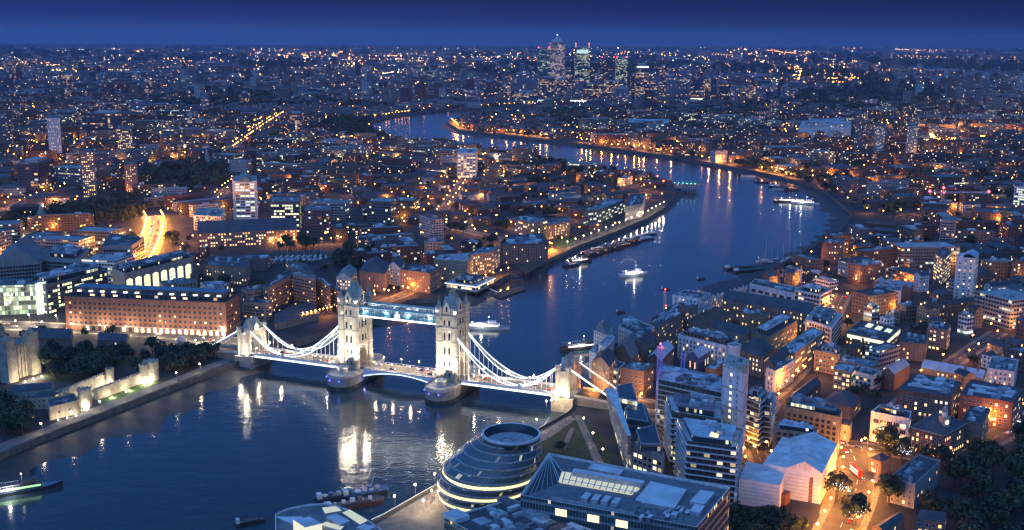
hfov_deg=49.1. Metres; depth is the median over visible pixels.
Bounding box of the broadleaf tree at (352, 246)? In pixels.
[347,243,357,249]
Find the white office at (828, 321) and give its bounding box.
[805,306,841,343]
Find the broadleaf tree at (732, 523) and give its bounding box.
[729,521,736,529]
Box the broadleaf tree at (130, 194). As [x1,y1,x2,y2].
[124,190,134,198]
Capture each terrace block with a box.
[0,186,26,195]
[0,192,3,200]
[11,204,39,211]
[25,196,46,205]
[33,193,60,196]
[47,195,69,203]
[80,181,101,189]
[190,268,209,287]
[260,167,279,174]
[352,188,370,196]
[356,195,377,203]
[357,196,376,206]
[365,192,394,197]
[382,184,401,192]
[404,184,423,188]
[406,214,420,224]
[411,188,433,197]
[420,203,426,210]
[424,210,450,220]
[425,171,444,177]
[441,162,456,170]
[449,211,469,222]
[459,191,483,200]
[459,202,479,209]
[461,202,480,213]
[468,215,490,225]
[474,206,498,216]
[477,156,494,163]
[477,181,496,187]
[480,179,497,184]
[486,192,512,200]
[494,201,518,210]
[498,194,521,202]
[501,180,526,186]
[502,177,526,180]
[506,215,535,225]
[511,182,537,190]
[511,203,533,213]
[522,197,545,207]
[526,183,547,191]
[536,188,554,196]
[536,201,556,210]
[537,185,553,189]
[547,175,567,180]
[548,189,575,199]
[549,181,569,186]
[553,203,577,211]
[555,198,577,204]
[559,178,575,182]
[569,207,584,218]
[584,183,609,193]
[591,199,603,206]
[597,186,613,191]
[602,191,622,198]
[613,189,638,195]
[625,192,651,199]
[641,180,661,187]
[762,269,778,282]
[846,338,863,357]
[853,240,874,248]
[857,194,876,203]
[864,220,896,228]
[866,199,887,207]
[872,227,897,236]
[913,269,930,291]
[916,300,939,325]
[942,296,973,316]
[953,365,979,392]
[958,201,980,211]
[965,301,985,328]
[983,279,1021,289]
[986,204,1014,207]
[986,335,1012,356]
[990,237,1014,245]
[992,207,1023,218]
[996,180,1019,184]
[998,181,1021,186]
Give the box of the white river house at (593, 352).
[589,343,597,378]
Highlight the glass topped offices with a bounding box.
[772,419,818,450]
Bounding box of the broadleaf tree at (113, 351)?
[103,344,121,357]
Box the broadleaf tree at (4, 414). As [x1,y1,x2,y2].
[0,407,16,434]
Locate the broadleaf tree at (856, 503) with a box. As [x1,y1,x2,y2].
[839,490,871,525]
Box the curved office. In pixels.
[102,233,144,259]
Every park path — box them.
[564,427,574,448]
[575,416,603,462]
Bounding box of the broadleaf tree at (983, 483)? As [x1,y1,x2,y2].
[974,475,999,493]
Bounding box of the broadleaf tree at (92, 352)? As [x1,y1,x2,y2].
[88,348,104,355]
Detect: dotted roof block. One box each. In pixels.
[896,373,960,421]
[958,379,1023,429]
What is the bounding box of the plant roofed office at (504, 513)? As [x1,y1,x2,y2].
[443,496,591,529]
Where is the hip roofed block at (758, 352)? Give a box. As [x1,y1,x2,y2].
[740,337,774,377]
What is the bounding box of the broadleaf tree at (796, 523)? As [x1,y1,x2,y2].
[779,512,800,529]
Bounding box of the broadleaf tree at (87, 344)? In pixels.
[76,339,92,350]
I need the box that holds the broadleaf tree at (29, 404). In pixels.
[15,400,36,413]
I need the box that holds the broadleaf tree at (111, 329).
[103,324,117,332]
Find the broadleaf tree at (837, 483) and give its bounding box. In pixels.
[823,469,854,499]
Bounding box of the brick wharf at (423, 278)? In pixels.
[400,263,441,293]
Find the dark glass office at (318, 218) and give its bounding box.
[303,204,332,233]
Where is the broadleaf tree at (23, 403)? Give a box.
[16,399,33,411]
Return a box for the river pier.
[674,180,698,192]
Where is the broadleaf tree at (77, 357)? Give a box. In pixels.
[72,353,85,360]
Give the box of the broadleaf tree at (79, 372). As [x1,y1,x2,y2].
[70,366,85,381]
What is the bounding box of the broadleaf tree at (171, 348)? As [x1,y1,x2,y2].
[163,343,181,352]
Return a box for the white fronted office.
[193,207,225,229]
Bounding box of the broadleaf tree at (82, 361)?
[74,354,91,376]
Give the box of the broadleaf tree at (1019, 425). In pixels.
[1013,419,1023,434]
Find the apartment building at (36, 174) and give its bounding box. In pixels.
[17,157,55,194]
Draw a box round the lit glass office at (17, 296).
[0,278,36,314]
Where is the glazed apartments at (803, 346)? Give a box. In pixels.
[781,327,824,377]
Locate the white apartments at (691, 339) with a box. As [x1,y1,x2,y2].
[677,327,737,362]
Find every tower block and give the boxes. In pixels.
[0,120,13,150]
[769,100,779,119]
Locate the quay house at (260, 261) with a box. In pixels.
[226,252,271,271]
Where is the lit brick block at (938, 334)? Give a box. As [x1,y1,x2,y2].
[926,321,950,351]
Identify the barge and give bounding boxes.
[314,488,357,502]
[323,486,383,508]
[342,476,387,499]
[723,265,755,269]
[732,267,763,272]
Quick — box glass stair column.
[35,279,45,313]
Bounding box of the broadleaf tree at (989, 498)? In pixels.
[983,490,1014,511]
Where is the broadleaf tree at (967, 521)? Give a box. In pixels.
[957,513,992,529]
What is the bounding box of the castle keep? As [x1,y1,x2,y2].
[0,326,41,383]
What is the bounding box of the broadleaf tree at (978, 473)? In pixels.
[965,465,992,492]
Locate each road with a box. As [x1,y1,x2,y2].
[0,186,76,210]
[0,322,253,346]
[143,216,163,257]
[216,174,251,196]
[222,114,281,152]
[373,291,414,304]
[441,178,467,209]
[444,225,503,239]
[650,415,841,471]
[750,403,776,464]
[767,294,847,395]
[770,415,1023,459]
[820,441,873,529]
[894,332,1003,404]
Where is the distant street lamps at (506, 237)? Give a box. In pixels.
[4,103,1023,451]
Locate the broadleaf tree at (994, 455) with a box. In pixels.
[979,445,1010,471]
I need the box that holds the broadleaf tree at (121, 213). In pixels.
[117,209,128,221]
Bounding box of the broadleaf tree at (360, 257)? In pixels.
[357,252,362,265]
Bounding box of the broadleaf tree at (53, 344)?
[40,338,59,350]
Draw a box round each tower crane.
[655,342,663,421]
[663,289,666,310]
[680,352,686,372]
[929,186,989,200]
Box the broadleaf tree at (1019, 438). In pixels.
[1013,431,1023,444]
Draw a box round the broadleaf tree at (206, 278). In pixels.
[199,275,213,284]
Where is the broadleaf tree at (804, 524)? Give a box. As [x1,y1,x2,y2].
[799,517,810,529]
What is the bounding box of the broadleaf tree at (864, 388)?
[859,383,869,396]
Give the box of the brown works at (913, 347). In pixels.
[899,332,927,361]
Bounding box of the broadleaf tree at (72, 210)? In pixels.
[67,207,78,212]
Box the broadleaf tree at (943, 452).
[933,443,955,467]
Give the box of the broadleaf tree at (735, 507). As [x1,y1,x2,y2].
[729,501,746,518]
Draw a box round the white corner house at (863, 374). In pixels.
[853,365,881,391]
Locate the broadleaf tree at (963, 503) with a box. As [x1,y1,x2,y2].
[949,497,975,511]
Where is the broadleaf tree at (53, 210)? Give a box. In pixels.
[47,207,57,213]
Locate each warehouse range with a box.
[708,319,750,346]
[750,314,797,353]
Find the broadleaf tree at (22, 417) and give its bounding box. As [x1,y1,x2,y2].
[9,407,34,435]
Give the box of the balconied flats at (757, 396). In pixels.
[745,385,768,449]
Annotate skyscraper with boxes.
[3,59,16,80]
[25,68,35,79]
[61,73,73,91]
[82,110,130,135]
[96,73,105,84]
[132,73,141,84]
[132,100,148,112]
[144,80,152,92]
[185,113,194,126]
[201,93,210,106]
[239,91,249,104]
[287,111,304,132]
[316,60,324,66]
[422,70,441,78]
[475,76,480,96]
[484,80,491,97]
[494,65,500,89]
[503,76,511,92]
[506,69,510,97]
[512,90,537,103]
[513,72,538,92]
[520,62,524,71]
[529,66,534,73]
[538,47,549,94]
[540,76,555,98]
[549,34,564,79]
[556,78,569,97]
[566,67,571,90]
[572,79,583,96]
[574,43,589,83]
[584,83,597,97]
[589,61,597,82]
[593,73,598,83]
[598,80,625,98]
[600,57,614,80]
[613,86,631,100]
[615,57,627,86]
[630,73,634,96]
[634,63,648,98]
[650,80,656,100]
[653,75,677,96]
[659,64,665,96]
[666,70,672,74]
[678,65,691,97]
[689,76,703,99]
[696,69,702,77]
[704,76,710,97]
[710,75,716,99]
[717,73,724,94]
[719,80,728,98]
[726,78,731,95]
[730,85,738,101]
[740,87,747,100]
[748,76,755,97]
[756,86,765,100]
[770,81,777,94]
[780,85,790,98]
[790,88,797,99]
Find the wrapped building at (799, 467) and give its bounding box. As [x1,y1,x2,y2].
[738,432,836,506]
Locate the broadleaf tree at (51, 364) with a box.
[44,360,62,376]
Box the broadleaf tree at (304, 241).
[300,238,310,249]
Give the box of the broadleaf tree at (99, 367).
[89,359,108,373]
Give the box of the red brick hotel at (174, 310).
[64,283,240,335]
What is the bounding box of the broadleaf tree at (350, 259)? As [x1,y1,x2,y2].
[346,257,355,263]
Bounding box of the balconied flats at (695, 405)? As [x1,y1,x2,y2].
[662,392,722,466]
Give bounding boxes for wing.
[961,406,989,444]
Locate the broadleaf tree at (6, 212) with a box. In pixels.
[2,209,12,217]
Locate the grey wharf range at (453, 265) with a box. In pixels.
[434,252,471,280]
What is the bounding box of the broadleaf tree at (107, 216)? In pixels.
[103,213,113,220]
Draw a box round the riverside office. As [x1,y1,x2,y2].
[520,453,730,529]
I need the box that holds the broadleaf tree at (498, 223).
[493,219,504,229]
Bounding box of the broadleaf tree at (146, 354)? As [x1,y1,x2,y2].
[139,347,152,359]
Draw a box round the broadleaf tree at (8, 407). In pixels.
[0,404,18,430]
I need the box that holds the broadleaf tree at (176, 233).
[169,230,180,238]
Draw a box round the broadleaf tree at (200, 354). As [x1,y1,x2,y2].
[189,348,206,366]
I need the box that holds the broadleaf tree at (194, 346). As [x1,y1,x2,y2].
[187,344,201,364]
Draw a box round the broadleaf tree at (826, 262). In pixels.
[823,259,830,269]
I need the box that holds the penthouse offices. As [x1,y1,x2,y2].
[784,393,841,458]
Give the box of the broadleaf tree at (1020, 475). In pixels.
[1015,462,1023,478]
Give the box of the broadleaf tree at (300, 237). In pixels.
[297,232,308,247]
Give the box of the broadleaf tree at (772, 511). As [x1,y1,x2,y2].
[759,505,781,520]
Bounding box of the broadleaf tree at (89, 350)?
[82,348,93,355]
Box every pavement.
[0,186,75,210]
[0,321,267,344]
[140,215,166,254]
[213,174,258,196]
[222,114,282,151]
[374,290,416,305]
[438,178,469,210]
[444,224,505,240]
[745,402,781,462]
[767,293,851,400]
[812,454,879,529]
[843,411,1023,461]
[889,331,1007,403]
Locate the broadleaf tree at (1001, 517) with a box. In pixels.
[986,508,1014,527]
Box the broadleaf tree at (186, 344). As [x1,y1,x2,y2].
[179,340,193,350]
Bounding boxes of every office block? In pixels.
[0,219,23,241]
[0,229,11,254]
[22,231,65,237]
[24,119,44,122]
[31,234,95,254]
[52,108,77,113]
[55,165,96,184]
[56,115,73,122]
[57,112,74,118]
[70,104,91,109]
[72,226,124,250]
[74,119,81,123]
[81,253,133,283]
[107,149,128,158]
[125,99,137,104]
[128,148,159,164]
[132,119,163,126]
[156,104,179,107]
[156,110,173,120]
[158,108,179,110]
[162,128,183,133]
[163,127,201,128]
[174,110,184,116]
[182,110,198,114]
[183,128,204,136]
[195,119,214,127]
[205,129,234,138]
[214,152,244,166]
[216,281,232,291]
[224,147,267,151]
[240,112,258,121]
[256,151,291,161]
[256,161,305,172]
[263,137,301,147]
[274,147,309,152]
[296,135,324,140]
[308,198,352,219]
[320,147,359,161]
[344,144,371,159]
[363,209,366,220]
[367,197,398,225]
[392,252,402,258]
[394,196,419,222]
[397,136,421,150]
[412,144,438,153]
[416,140,440,147]
[433,148,457,156]
[444,142,481,149]
[462,239,481,252]
[512,145,537,163]
[566,160,602,168]
[572,117,588,127]
[578,117,611,128]
[646,123,667,130]
[670,115,677,121]
[678,113,700,121]
[701,115,715,119]
[707,117,731,122]
[725,114,740,124]
[738,119,762,124]
[750,123,766,125]
[763,156,786,164]
[766,120,782,125]
[774,163,803,174]
[781,153,805,156]
[787,157,815,164]
[806,149,835,163]
[807,270,825,281]
[814,276,838,289]
[831,117,852,120]
[862,344,872,357]
[863,302,878,322]
[865,342,900,369]
[867,107,895,111]
[880,101,897,109]
[886,266,899,277]
[889,241,959,267]
[902,237,923,241]
[903,132,929,136]
[904,259,916,268]
[905,122,924,129]
[912,107,937,113]
[920,111,944,113]
[921,173,968,196]
[927,126,946,136]
[946,278,954,294]
[947,128,960,131]
[957,311,973,334]
[959,126,978,132]
[967,112,996,121]
[974,287,1023,329]
[979,127,992,132]
[986,110,1006,118]
[987,124,1005,130]
[1006,114,1016,118]
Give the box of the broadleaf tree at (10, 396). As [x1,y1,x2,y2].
[0,388,17,402]
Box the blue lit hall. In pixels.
[628,118,668,123]
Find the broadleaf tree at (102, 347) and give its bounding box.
[94,344,108,349]
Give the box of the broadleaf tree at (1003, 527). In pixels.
[997,524,1020,529]
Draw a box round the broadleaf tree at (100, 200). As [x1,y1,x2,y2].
[95,196,105,204]
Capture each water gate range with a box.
[10,382,54,402]
[29,391,58,409]
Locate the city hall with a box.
[437,423,541,511]
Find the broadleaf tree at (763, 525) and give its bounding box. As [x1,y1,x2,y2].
[752,519,770,529]
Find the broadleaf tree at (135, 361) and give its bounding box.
[129,356,143,372]
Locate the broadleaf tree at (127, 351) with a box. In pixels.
[121,347,135,360]
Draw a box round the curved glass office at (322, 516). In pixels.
[275,503,381,529]
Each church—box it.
[37,203,46,213]
[204,148,213,161]
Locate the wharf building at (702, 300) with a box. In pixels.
[672,289,710,313]
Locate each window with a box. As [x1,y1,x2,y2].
[35,273,106,313]
[48,119,61,144]
[69,301,238,328]
[81,152,96,194]
[117,130,132,143]
[132,242,144,259]
[199,230,294,238]
[288,201,301,228]
[493,249,499,260]
[515,220,528,233]
[602,203,624,215]
[651,316,680,335]
[724,301,807,319]
[770,326,796,342]
[796,336,823,358]
[832,317,841,332]
[942,253,951,278]
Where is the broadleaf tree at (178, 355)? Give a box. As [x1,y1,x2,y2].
[173,352,187,366]
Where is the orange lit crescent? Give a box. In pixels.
[546,216,569,239]
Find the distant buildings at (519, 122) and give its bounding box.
[0,95,1023,282]
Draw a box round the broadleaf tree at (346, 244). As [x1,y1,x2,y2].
[342,240,352,249]
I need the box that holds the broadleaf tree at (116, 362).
[111,357,120,366]
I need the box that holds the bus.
[849,463,862,477]
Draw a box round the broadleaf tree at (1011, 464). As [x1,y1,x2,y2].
[1003,453,1023,475]
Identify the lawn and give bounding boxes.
[39,358,151,383]
[96,380,159,405]
[540,416,614,464]
[552,234,574,247]
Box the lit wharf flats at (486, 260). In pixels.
[468,246,499,274]
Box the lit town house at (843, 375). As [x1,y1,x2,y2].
[832,361,855,391]
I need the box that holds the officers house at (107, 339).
[97,332,129,354]
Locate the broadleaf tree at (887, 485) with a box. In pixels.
[874,473,905,505]
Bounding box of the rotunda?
[727,342,740,356]
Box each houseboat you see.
[578,250,595,254]
[586,251,601,256]
[597,248,611,252]
[608,245,623,249]
[618,240,634,246]
[631,239,641,242]
[640,236,653,240]
[644,231,656,234]
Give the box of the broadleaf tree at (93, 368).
[85,359,104,374]
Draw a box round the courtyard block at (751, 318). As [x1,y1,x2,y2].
[739,307,769,329]
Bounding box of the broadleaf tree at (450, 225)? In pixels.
[446,222,454,231]
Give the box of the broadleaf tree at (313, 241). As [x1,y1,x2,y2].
[307,236,319,249]
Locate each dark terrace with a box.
[785,377,820,404]
[825,389,861,420]
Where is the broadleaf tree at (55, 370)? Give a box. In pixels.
[50,366,63,379]
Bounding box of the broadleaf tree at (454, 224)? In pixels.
[452,221,458,228]
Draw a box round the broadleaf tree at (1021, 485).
[1017,482,1023,494]
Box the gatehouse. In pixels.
[47,393,79,420]
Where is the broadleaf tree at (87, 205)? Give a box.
[81,202,91,208]
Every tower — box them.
[47,116,61,152]
[58,388,69,395]
[77,386,91,409]
[80,148,96,197]
[105,366,113,383]
[116,125,132,148]
[124,161,137,191]
[138,362,148,384]
[143,358,158,382]
[232,172,257,219]
[269,196,301,232]
[721,353,749,459]
[853,111,863,148]
[873,123,885,152]
[906,123,917,152]
[953,250,978,298]
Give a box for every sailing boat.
[756,240,773,261]
[763,257,777,263]
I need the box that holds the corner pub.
[868,452,890,474]
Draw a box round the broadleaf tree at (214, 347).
[207,341,220,357]
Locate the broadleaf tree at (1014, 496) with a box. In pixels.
[992,484,1023,519]
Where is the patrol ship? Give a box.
[566,255,591,262]
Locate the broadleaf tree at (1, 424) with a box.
[0,419,10,434]
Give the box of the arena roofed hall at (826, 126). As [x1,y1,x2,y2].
[798,118,850,138]
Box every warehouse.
[10,118,27,124]
[37,122,46,130]
[60,122,71,125]
[159,277,196,287]
[186,252,200,262]
[188,148,212,161]
[198,245,209,257]
[200,281,223,288]
[205,255,250,285]
[211,148,221,152]
[226,148,247,152]
[229,159,252,171]
[235,152,249,158]
[250,152,256,158]
[250,159,258,170]
[251,135,269,145]
[257,132,268,135]
[265,155,279,157]
[272,172,296,182]
[284,153,304,162]
[299,173,325,183]
[300,128,315,134]
[306,161,330,165]
[312,136,329,142]
[316,129,327,134]
[317,158,337,165]
[320,138,343,143]
[336,163,358,172]
[343,153,360,162]
[344,138,365,144]
[353,247,367,262]
[359,153,365,165]
[363,248,391,263]
[370,156,391,163]
[390,146,404,150]
[420,250,446,265]
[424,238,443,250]
[432,137,447,140]
[436,244,456,253]
[440,155,456,164]
[441,139,456,141]
[477,160,486,170]
[485,167,502,178]
[504,167,521,175]
[538,163,557,169]
[544,162,561,170]
[598,124,609,128]
[612,119,627,124]
[618,316,653,344]
[636,128,653,131]
[651,303,681,347]
[678,301,697,331]
[686,306,732,328]
[710,149,727,162]
[722,290,814,332]
[729,153,748,163]
[737,149,751,158]
[766,267,781,282]
[779,265,792,277]
[784,265,801,285]
[791,253,823,274]
[791,267,802,282]
[795,280,815,287]
[821,232,850,253]
[823,163,857,174]
[837,255,874,276]
[847,259,886,284]
[851,287,896,316]
[852,245,896,266]
[858,107,867,110]
[863,120,872,124]
[865,175,874,180]
[875,173,905,180]
[879,237,900,245]
[879,313,894,325]
[880,187,909,201]
[882,164,918,175]
[886,309,900,322]
[887,274,899,280]
[891,192,920,206]
[896,266,920,282]
[897,301,918,321]
[915,196,944,208]
[920,201,949,217]
[921,122,937,126]
[922,298,949,322]
[923,206,951,221]
[929,287,950,300]
[929,313,948,322]
[935,124,954,128]
[936,200,957,211]
[956,114,967,118]
[959,242,987,253]
[969,247,991,249]
[971,207,1001,224]
[974,249,1006,265]
[976,266,996,287]
[980,257,1010,277]
[981,347,1001,368]
[984,240,1020,258]
[996,129,1017,131]
[1004,346,1023,374]
[1005,335,1023,347]
[1006,282,1023,289]
[1008,215,1023,231]
[1014,117,1023,121]
[1015,315,1023,340]
[1018,247,1023,256]
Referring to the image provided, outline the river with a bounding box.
[0,68,835,529]
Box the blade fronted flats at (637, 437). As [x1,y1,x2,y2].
[605,382,664,473]
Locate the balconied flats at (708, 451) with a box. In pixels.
[673,417,743,503]
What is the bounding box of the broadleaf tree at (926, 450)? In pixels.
[911,442,937,458]
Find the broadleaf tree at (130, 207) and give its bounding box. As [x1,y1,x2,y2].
[123,203,134,211]
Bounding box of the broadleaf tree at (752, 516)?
[747,512,765,523]
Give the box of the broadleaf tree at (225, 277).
[218,273,231,281]
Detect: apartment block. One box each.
[0,143,12,153]
[13,136,29,145]
[19,138,28,151]
[27,213,93,229]
[29,142,63,150]
[35,212,90,231]
[66,152,105,162]
[72,153,105,163]
[95,156,117,166]
[97,169,114,180]
[100,174,142,190]
[115,171,124,175]
[118,159,129,166]
[132,182,175,199]
[133,139,159,148]
[144,196,163,206]
[151,186,187,195]
[159,151,184,159]
[161,135,167,147]
[162,142,168,150]
[164,192,203,208]
[170,142,177,151]
[172,197,224,211]
[178,198,233,214]
[189,202,222,216]
[208,138,215,148]
[256,144,291,148]
[257,179,269,194]
[257,186,262,199]
[258,199,269,209]
[262,157,279,161]
[263,124,287,132]
[263,177,274,189]
[264,141,294,147]
[267,191,318,199]
[282,180,316,191]
[283,167,326,177]
[286,192,310,205]
[288,186,320,197]
[294,152,333,159]
[298,164,336,172]
[299,174,311,180]
[301,159,318,162]
[303,143,336,147]
[303,170,315,179]
[318,181,330,192]
[319,175,325,181]
[326,172,371,185]
[329,223,347,241]
[332,162,360,165]
[344,223,368,235]
[348,140,362,143]
[356,232,413,247]
[359,172,372,190]
[359,224,402,234]
[366,164,408,173]
[366,236,392,247]
[371,222,387,225]
[376,151,402,157]
[378,242,420,262]
[379,158,414,171]
[385,136,402,140]
[396,236,417,244]
[398,155,439,166]
[401,152,434,156]
[415,161,420,166]
[419,214,443,238]
[487,152,511,160]
[490,149,511,152]
[490,163,534,174]
[503,162,534,165]
[517,168,565,177]
[576,170,591,181]
[591,133,628,141]
[593,135,628,144]
[593,172,620,183]
[612,124,645,132]
[618,175,631,185]
[635,172,648,182]
[636,132,669,136]
[637,136,675,143]
[663,127,697,131]
[670,128,706,135]
[687,141,697,148]
[697,140,734,148]
[700,125,735,128]
[705,122,734,124]
[718,128,752,132]
[720,144,748,149]
[734,133,757,137]
[737,135,771,140]
[748,126,779,131]
[748,136,779,141]
[754,145,789,147]
[764,145,803,154]
[769,148,813,155]
[770,133,808,136]
[779,147,792,155]
[807,142,841,147]
[821,177,832,182]
[832,137,866,138]
[832,175,857,194]
[838,152,864,164]
[847,224,871,246]
[849,168,890,177]
[854,177,868,181]
[862,133,894,136]
[866,180,907,195]
[867,136,902,138]
[871,233,894,245]
[876,151,900,158]
[882,177,921,182]
[885,137,918,141]
[897,224,923,240]
[903,187,922,196]
[905,153,929,162]
[908,183,921,187]
[911,223,935,237]
[916,140,934,152]
[925,152,949,161]
[927,161,952,170]
[930,139,951,148]
[934,211,950,235]
[937,185,973,199]
[941,145,964,153]
[948,160,962,166]
[955,228,995,241]
[956,218,998,234]
[957,141,980,149]
[959,193,994,202]
[961,160,988,170]
[962,149,982,153]
[966,152,990,158]
[983,148,1007,158]
[988,167,1017,178]
[990,135,1011,146]
[993,157,1020,168]
[999,221,1020,246]
[1006,210,1023,220]
[1007,156,1023,162]
[1010,257,1023,279]
[1013,151,1023,156]
[1014,169,1023,176]
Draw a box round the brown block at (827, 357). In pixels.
[813,342,846,374]
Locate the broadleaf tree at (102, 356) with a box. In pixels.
[91,349,112,372]
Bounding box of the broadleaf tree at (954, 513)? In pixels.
[949,507,968,525]
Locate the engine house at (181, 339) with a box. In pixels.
[175,335,186,352]
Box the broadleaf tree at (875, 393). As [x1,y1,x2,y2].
[868,388,881,402]
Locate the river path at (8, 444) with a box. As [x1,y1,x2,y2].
[0,359,233,451]
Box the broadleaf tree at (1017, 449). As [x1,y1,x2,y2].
[1010,442,1023,460]
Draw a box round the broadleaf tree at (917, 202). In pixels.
[911,199,920,206]
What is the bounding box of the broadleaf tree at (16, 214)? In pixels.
[11,211,21,218]
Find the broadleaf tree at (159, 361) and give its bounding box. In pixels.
[158,357,164,370]
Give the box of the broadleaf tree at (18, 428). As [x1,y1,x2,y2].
[12,424,26,434]
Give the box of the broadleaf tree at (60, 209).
[57,206,67,212]
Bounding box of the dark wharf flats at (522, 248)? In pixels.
[501,233,547,264]
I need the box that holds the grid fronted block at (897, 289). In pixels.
[874,284,901,307]
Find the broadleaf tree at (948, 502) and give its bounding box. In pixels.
[945,497,957,509]
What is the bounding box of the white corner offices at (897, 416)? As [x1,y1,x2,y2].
[869,402,911,444]
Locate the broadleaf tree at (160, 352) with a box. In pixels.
[152,346,167,366]
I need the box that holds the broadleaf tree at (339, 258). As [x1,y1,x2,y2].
[333,255,345,267]
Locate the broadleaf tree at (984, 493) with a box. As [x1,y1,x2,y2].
[981,488,1000,503]
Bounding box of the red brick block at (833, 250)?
[821,238,844,263]
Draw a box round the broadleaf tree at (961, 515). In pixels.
[955,510,983,527]
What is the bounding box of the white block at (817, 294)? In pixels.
[794,283,831,307]
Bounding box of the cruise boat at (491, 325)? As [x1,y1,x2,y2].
[469,320,509,329]
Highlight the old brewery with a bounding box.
[594,319,612,344]
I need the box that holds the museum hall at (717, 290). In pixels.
[698,277,748,308]
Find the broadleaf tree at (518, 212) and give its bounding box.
[513,209,524,216]
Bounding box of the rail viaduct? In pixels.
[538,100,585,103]
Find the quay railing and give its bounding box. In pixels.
[371,418,548,519]
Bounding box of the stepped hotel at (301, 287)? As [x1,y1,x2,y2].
[241,262,339,329]
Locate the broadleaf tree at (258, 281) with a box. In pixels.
[251,278,264,284]
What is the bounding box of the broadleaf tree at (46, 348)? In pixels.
[40,345,53,353]
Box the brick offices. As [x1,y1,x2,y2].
[839,355,877,368]
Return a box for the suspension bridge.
[195,275,655,415]
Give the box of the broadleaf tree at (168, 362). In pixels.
[164,357,176,372]
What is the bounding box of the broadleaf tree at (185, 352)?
[181,347,193,366]
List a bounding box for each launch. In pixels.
[234,516,265,526]
[562,262,579,266]
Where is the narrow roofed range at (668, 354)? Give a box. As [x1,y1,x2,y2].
[647,340,674,380]
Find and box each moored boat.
[754,180,768,182]
[768,184,783,186]
[772,186,790,189]
[773,197,805,201]
[784,187,797,190]
[790,199,819,204]
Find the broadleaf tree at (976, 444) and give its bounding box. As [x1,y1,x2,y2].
[965,437,990,454]
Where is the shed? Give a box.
[705,358,723,375]
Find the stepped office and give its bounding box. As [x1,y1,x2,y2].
[43,244,88,271]
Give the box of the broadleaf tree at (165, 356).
[160,351,174,370]
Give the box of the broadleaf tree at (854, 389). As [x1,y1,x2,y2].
[848,385,860,394]
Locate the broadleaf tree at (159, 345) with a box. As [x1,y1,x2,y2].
[150,340,167,352]
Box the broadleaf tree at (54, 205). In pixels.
[48,203,59,208]
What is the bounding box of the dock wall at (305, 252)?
[233,250,331,264]
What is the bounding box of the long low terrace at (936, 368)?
[921,359,986,381]
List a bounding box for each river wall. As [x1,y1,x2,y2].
[0,103,676,460]
[371,117,850,522]
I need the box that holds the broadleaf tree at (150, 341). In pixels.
[144,336,159,350]
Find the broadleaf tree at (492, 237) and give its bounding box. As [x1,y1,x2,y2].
[486,233,497,242]
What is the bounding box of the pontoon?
[492,286,525,298]
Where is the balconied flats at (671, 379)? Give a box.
[655,364,721,429]
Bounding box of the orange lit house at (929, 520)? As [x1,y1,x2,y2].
[915,509,946,529]
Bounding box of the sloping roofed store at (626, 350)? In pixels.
[614,331,639,363]
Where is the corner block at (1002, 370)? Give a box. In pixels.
[986,356,1017,386]
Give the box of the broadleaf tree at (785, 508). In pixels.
[779,504,791,512]
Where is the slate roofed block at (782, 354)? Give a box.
[763,346,789,385]
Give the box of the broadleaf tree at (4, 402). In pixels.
[0,395,13,408]
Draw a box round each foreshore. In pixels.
[0,366,266,484]
[372,289,495,326]
[440,119,675,159]
[506,209,670,280]
[581,362,590,386]
[667,183,684,209]
[713,166,849,243]
[716,244,816,282]
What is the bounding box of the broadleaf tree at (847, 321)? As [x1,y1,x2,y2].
[842,317,853,327]
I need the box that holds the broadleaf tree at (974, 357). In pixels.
[967,353,980,365]
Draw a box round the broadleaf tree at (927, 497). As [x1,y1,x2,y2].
[917,489,945,511]
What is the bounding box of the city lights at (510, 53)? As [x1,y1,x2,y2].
[20,48,954,138]
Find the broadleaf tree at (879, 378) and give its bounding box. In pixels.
[871,373,884,382]
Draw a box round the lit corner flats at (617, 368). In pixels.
[613,360,624,388]
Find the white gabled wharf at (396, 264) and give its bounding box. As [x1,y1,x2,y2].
[388,255,404,285]
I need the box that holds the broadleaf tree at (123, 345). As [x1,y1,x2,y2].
[117,342,130,359]
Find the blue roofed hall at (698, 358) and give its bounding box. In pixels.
[687,345,709,371]
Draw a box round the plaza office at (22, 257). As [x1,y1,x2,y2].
[0,235,47,277]
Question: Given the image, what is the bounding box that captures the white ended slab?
[457,148,476,177]
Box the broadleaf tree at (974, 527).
[969,523,987,529]
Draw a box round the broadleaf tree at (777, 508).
[764,504,780,514]
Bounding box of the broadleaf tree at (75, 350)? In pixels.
[65,345,84,355]
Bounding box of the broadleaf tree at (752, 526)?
[743,522,759,529]
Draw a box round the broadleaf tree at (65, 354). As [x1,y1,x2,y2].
[58,348,73,363]
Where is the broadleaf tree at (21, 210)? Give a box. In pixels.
[12,207,25,217]
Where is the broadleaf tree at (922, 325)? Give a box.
[918,321,927,332]
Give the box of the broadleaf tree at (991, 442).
[982,438,1001,448]
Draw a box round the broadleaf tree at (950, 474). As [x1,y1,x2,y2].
[945,469,959,484]
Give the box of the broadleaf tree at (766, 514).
[761,511,771,523]
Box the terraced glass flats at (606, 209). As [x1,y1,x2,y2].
[583,198,624,223]
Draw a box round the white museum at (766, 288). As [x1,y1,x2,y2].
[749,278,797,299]
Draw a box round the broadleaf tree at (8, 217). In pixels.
[1,214,13,219]
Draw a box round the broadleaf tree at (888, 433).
[873,424,900,452]
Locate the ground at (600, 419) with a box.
[0,43,1023,529]
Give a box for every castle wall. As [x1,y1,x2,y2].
[55,372,105,396]
[94,372,145,399]
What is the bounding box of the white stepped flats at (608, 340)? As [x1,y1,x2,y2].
[598,334,614,352]
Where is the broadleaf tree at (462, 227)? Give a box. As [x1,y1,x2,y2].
[459,224,467,229]
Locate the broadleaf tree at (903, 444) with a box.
[889,436,913,461]
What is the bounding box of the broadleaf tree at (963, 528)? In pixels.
[957,526,978,529]

